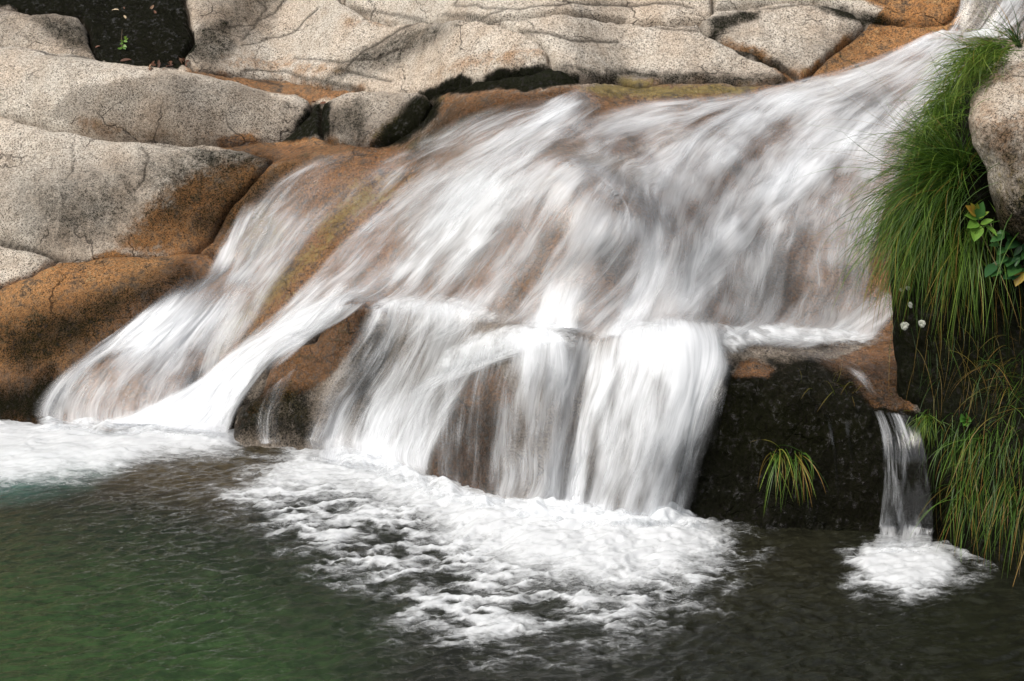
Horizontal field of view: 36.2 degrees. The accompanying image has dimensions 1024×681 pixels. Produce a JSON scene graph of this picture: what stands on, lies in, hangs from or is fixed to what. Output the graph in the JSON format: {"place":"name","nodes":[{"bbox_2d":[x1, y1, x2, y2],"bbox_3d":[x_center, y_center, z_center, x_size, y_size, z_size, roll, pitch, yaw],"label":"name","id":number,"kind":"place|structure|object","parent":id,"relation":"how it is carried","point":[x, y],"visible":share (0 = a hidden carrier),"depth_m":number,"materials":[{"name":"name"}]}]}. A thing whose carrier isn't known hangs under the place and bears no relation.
{"place":"outdoors","nodes":[
{"label":"outdoors","id":0,"kind":"place"},
{"bbox_2d":[0,0,1023,537],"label":"bedrock","id":1,"kind":"structure","parent":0,"point":[310,210],"depth_m":8.49,"materials":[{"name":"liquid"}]},
{"bbox_2d":[0,246,55,289],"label":"boulder","id":2,"kind":"object","parent":1,"relation":"on","point":[17,265],"visible":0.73,"depth_m":9.70,"materials":[{"name":"stone"}]},
{"bbox_2d":[0,8,96,59],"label":"boulder","id":3,"kind":"object","parent":1,"relation":"on","point":[54,33],"visible":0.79,"depth_m":10.69,"materials":[{"name":"stone"}]},
{"bbox_2d":[118,34,127,48],"bbox_3d":[-2.644,-2.053,10.664,0.078,0.129,0.091,0,16,0],"label":"seedling","id":4,"kind":"object","parent":1,"relation":"on","point":[124,45],"visible":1,"depth_m":10.64,"materials":[{"name":"green plant"}]},
{"bbox_2d":[0,116,272,263],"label":"boulder","id":5,"kind":"object","parent":1,"relation":"on","point":[66,197],"visible":0.94,"depth_m":9.87,"materials":[{"name":"stone"}]},
{"bbox_2d":[0,46,310,147],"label":"boulder","id":6,"kind":"object","parent":1,"relation":"on","point":[87,97],"visible":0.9,"depth_m":10.23,"materials":[{"name":"stone"}]},
{"bbox_2d":[43,237,269,428],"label":"waterfall","id":7,"kind":"structure","parent":1,"relation":"on","point":[165,332],"depth_m":9.31,"materials":[{"name":"white liquid"}]},
{"bbox_2d":[234,300,392,449],"bbox_3d":[-1.125,0.341,8.948,1.025,1.199,0.617,0,16,0],"label":"boulder","id":8,"kind":"object","parent":1,"relation":"on","point":[305,396],"visible":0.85,"depth_m":8.76,"materials":[{"name":"stone"}]},
{"bbox_2d":[113,99,579,434],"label":"waterfall","id":9,"kind":"structure","parent":1,"relation":"on","point":[212,398],"depth_m":8.99,"materials":[{"name":"white liquid"}]},
{"bbox_2d":[321,91,432,147],"bbox_3d":[-0.886,-1.374,10.208,1.049,0.534,0.530,12,20,35],"label":"boulder","id":10,"kind":"object","parent":1,"relation":"on","point":[379,119],"visible":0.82,"depth_m":10.02,"materials":[{"name":"stone"}]},
{"bbox_2d":[324,303,466,474],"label":"waterfall","id":11,"kind":"structure","parent":1,"relation":"on","point":[380,440],"depth_m":8.45,"materials":[{"name":"white liquid"}]},
{"bbox_2d":[383,297,484,316],"bbox_3d":[-0.420,-0.171,8.415,1.087,0.227,0.240,14,21,40],"label":"foam","id":12,"kind":"object","parent":11,"relation":"on","point":[417,303],"visible":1,"depth_m":8.32,"materials":[{"name":"white"}]},
{"bbox_2d":[438,323,572,371],"bbox_3d":[-0.100,0.113,8.017,0.962,0.488,0.202,7,17,23],"label":"foam","id":13,"kind":"object","parent":11,"relation":"on","point":[483,347],"visible":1,"depth_m":7.94,"materials":[{"name":"white"}]},
{"bbox_2d":[404,327,568,496],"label":"waterfall","id":14,"kind":"structure","parent":1,"relation":"on","point":[532,361],"depth_m":7.83,"materials":[{"name":"white liquid"}]},
{"bbox_2d":[345,0,711,26],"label":"rock slab","id":15,"kind":"object","parent":1,"relation":"on","point":[642,13],"visible":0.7,"depth_m":9.92,"materials":[{"name":"stone"}]},
{"bbox_2d":[383,102,737,335],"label":"waterfall","id":16,"kind":"structure","parent":1,"relation":"on","point":[473,212],"depth_m":8.38,"materials":[{"name":"white liquid"}]},
{"bbox_2d":[548,320,722,516],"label":"waterfall","id":17,"kind":"structure","parent":1,"relation":"on","point":[684,358],"depth_m":7.57,"materials":[{"name":"white liquid"}]},
{"bbox_2d":[499,14,789,88],"bbox_3d":[0.826,-1.727,9.757,1.796,0.622,0.813,-4,16,-12],"label":"rock slab","id":18,"kind":"object","parent":1,"relation":"on","point":[583,51],"visible":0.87,"depth_m":9.57,"materials":[{"name":"stone"}]},
{"bbox_2d":[619,322,867,350],"bbox_3d":[1.248,-0.035,7.909,1.657,0.208,0.411,-5,17,-16],"label":"foam","id":19,"kind":"object","parent":1,"relation":"on","point":[730,337],"visible":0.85,"depth_m":7.99,"materials":[{"name":"white"}]},
{"bbox_2d":[699,3,862,81],"bbox_3d":[1.712,-1.808,9.938,1.150,0.634,0.713,0,16,0],"label":"rock slab","id":20,"kind":"object","parent":1,"relation":"on","point":[768,35],"visible":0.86,"depth_m":9.84,"materials":[{"name":"stone"}]},
{"bbox_2d":[609,37,960,343],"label":"waterfall","id":21,"kind":"structure","parent":1,"relation":"on","point":[731,235],"depth_m":8.68,"materials":[{"name":"white liquid"}]},
{"bbox_2d":[922,30,959,40],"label":"foam","id":22,"kind":"object","parent":21,"relation":"on","point":[936,35],"visible":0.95,"depth_m":9.74,"materials":[{"name":"white"}]},
{"bbox_2d":[964,29,997,37],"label":"foam","id":23,"kind":"object","parent":21,"relation":"on","point":[980,31],"visible":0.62,"depth_m":9.72,"materials":[{"name":"white"}]},
{"bbox_2d":[754,439,828,511],"bbox_3d":[1.333,0.676,7.477,0.373,0.362,0.338,0,16,0],"label":"grass tussock","id":24,"kind":"object","parent":1,"relation":"on","point":[779,460],"depth_m":7.49,"materials":[{"name":"green plant"}]},
{"bbox_2d":[712,0,961,27],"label":"rock slab","id":25,"kind":"object","parent":1,"relation":"on","point":[916,13],"visible":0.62,"depth_m":10.00,"materials":[{"name":"stone"}]},
{"bbox_2d":[801,365,890,406],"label":"grass stalks","id":26,"kind":"object","parent":1,"relation":"on","point":[840,386],"depth_m":7.60,"materials":[{"name":"plant"}]},
{"bbox_2d":[888,530,916,545],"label":"waterfall","id":27,"kind":"structure","parent":1,"relation":"on","point":[910,542],"depth_m":7.45,"materials":[{"name":"white liquid"}]},
{"bbox_2d":[900,409,951,456],"bbox_3d":[1.960,0.453,7.497,0.188,0.275,0.313,-14,21,-39],"label":"grass tussock","id":28,"kind":"object","parent":1,"relation":"on","point":[923,427],"depth_m":7.49,"materials":[{"name":"green plant"}]},
{"bbox_2d":[887,293,1023,465],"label":"grass tussock","id":29,"kind":"object","parent":1,"relation":"on","point":[987,400],"depth_m":7.33,"materials":[{"name":"green plant"}]},
{"bbox_2d":[967,0,1017,37],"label":"waterfall","id":30,"kind":"structure","parent":1,"relation":"on","point":[1008,2],"depth_m":9.72,"materials":[{"name":"white liquid"}]},
{"bbox_2d":[0,443,1023,680],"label":"pool water","id":31,"kind":"structure","parent":0,"point":[177,567],"depth_m":6.84,"materials":[{"name":"green liquid"}]},
{"bbox_2d":[0,420,238,481],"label":"foam","id":32,"kind":"object","parent":31,"relation":"on","point":[30,450],"visible":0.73,"depth_m":8.70,"materials":[{"name":"white"}]},
{"bbox_2d":[42,416,206,433],"bbox_3d":[-2.193,0.495,8.930,1.263,0.066,0.289,2,16,7],"label":"foam","id":33,"kind":"object","parent":32,"relation":"on","point":[86,422],"visible":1,"depth_m":8.96,"materials":[{"name":"white"}]},
{"bbox_2d":[222,448,734,644],"bbox_3d":[-0.169,0.823,7.830,2.529,0.137,3.574,-12,20,-35],"label":"foam","id":34,"kind":"object","parent":31,"relation":"on","point":[595,549],"visible":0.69,"depth_m":7.41,"materials":[{"name":"white"}]},
{"bbox_2d":[339,448,705,524],"bbox_3d":[-0.123,0.744,7.946,2.594,0.130,0.582,8,18,27],"label":"foam","id":35,"kind":"object","parent":34,"relation":"on","point":[672,512],"visible":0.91,"depth_m":7.74,"materials":[{"name":"white"}]},
{"bbox_2d":[878,535,930,550],"bbox_3d":[1.855,0.956,7.406,0.286,0.016,0.337,3,16,12],"label":"foam","id":36,"kind":"object","parent":31,"relation":"on","point":[892,540],"visible":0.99,"depth_m":7.42,"materials":[{"name":"white"}]},
{"bbox_2d":[846,541,971,600],"bbox_3d":[1.852,1.045,7.158,0.873,0.058,0.999,0,16,0],"label":"foam","id":37,"kind":"object","parent":31,"relation":"on","point":[909,569],"visible":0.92,"depth_m":7.18,"materials":[{"name":"white"}]},
{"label":"hillside","id":38,"kind":"structure","parent":0,"visible":0},
{"bbox_2d":[0,254,226,424],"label":"rock slab","id":39,"kind":"object","parent":38,"relation":"on","point":[62,325],"visible":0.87,"depth_m":9.40,"materials":[{"name":"stone"}]},
{"bbox_2d":[184,0,548,99],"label":"rock slab","id":40,"kind":"object","parent":38,"relation":"on","point":[333,45],"visible":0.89,"depth_m":10.62,"materials":[{"name":"stone"}]},
{"bbox_2d":[890,47,1023,582],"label":"rock bank","id":41,"kind":"object","parent":38,"relation":"on","point":[904,345],"visible":0.59,"depth_m":7.40,"materials":[{"name":"green plant"}]},
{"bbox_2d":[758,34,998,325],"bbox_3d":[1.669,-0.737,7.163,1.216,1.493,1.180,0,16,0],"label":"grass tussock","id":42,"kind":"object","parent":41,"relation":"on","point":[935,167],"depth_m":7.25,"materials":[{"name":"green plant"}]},
{"bbox_2d":[900,322,908,329],"bbox_3d":[1.870,-0.068,7.448,0.042,0.040,0.010,5,17,16],"label":"lichen","id":43,"kind":"object","parent":41,"relation":"attached to","point":[904,325],"visible":0.98,"depth_m":7.45},
{"bbox_2d":[858,57,974,193],"bbox_3d":[2.023,-1.090,7.537,0.507,0.710,1.215,7,17,22],"label":"grass tussock","id":44,"kind":"object","parent":41,"relation":"on","point":[939,106],"depth_m":7.18,"materials":[{"name":"green plant"}]},
{"bbox_2d":[918,320,925,327],"bbox_3d":[1.935,-0.078,7.392,0.039,0.039,0.006,14,21,39],"label":"lichen","id":45,"kind":"object","parent":41,"relation":"attached to","point":[921,323],"visible":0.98,"depth_m":7.39},
{"bbox_2d":[834,200,1023,368],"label":"grass tussock","id":46,"kind":"object","parent":41,"relation":"on","point":[964,264],"depth_m":7.27,"materials":[{"name":"green plant"}]},
{"bbox_2d":[900,385,1023,584],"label":"grass tussock","id":47,"kind":"object","parent":41,"relation":"on","point":[971,465],"depth_m":7.27,"materials":[{"name":"green plant"}]},
{"bbox_2d":[960,413,970,425],"bbox_3d":[2.129,0.372,7.364,0.055,0.070,0.054,0,16,0],"label":"seedling","id":48,"kind":"object","parent":41,"relation":"on","point":[964,421],"visible":0.99,"depth_m":7.36,"materials":[{"name":"green plant"}]},
{"bbox_2d":[914,1,1023,129],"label":"grass tussock","id":49,"kind":"object","parent":41,"relation":"on","point":[974,59],"depth_m":7.09,"materials":[{"name":"green plant"}]},
{"bbox_2d":[965,202,996,241],"bbox_3d":[2.153,-0.531,7.125,0.187,0.211,0.125,-15,22,-42],"label":"sapling","id":50,"kind":"object","parent":41,"relation":"on","point":[978,212],"visible":0.99,"depth_m":7.11,"materials":[{"name":"green plant"}]},
{"bbox_2d":[968,43,1023,243],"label":"boulder","id":51,"kind":"object","parent":41,"relation":"on","point":[997,119],"visible":0.95,"depth_m":6.96,"materials":[{"name":"stone"}]},
{"bbox_2d":[974,1,1023,54],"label":"grass tussock","id":52,"kind":"object","parent":51,"relation":"on","point":[1016,36],"depth_m":7.30,"materials":[{"name":"green plant"}]},
{"bbox_2d":[984,230,1023,286],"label":"shrub","id":53,"kind":"object","parent":41,"relation":"on","point":[1015,271],"visible":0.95,"depth_m":7.17,"materials":[{"name":"green plant"}]}
]}

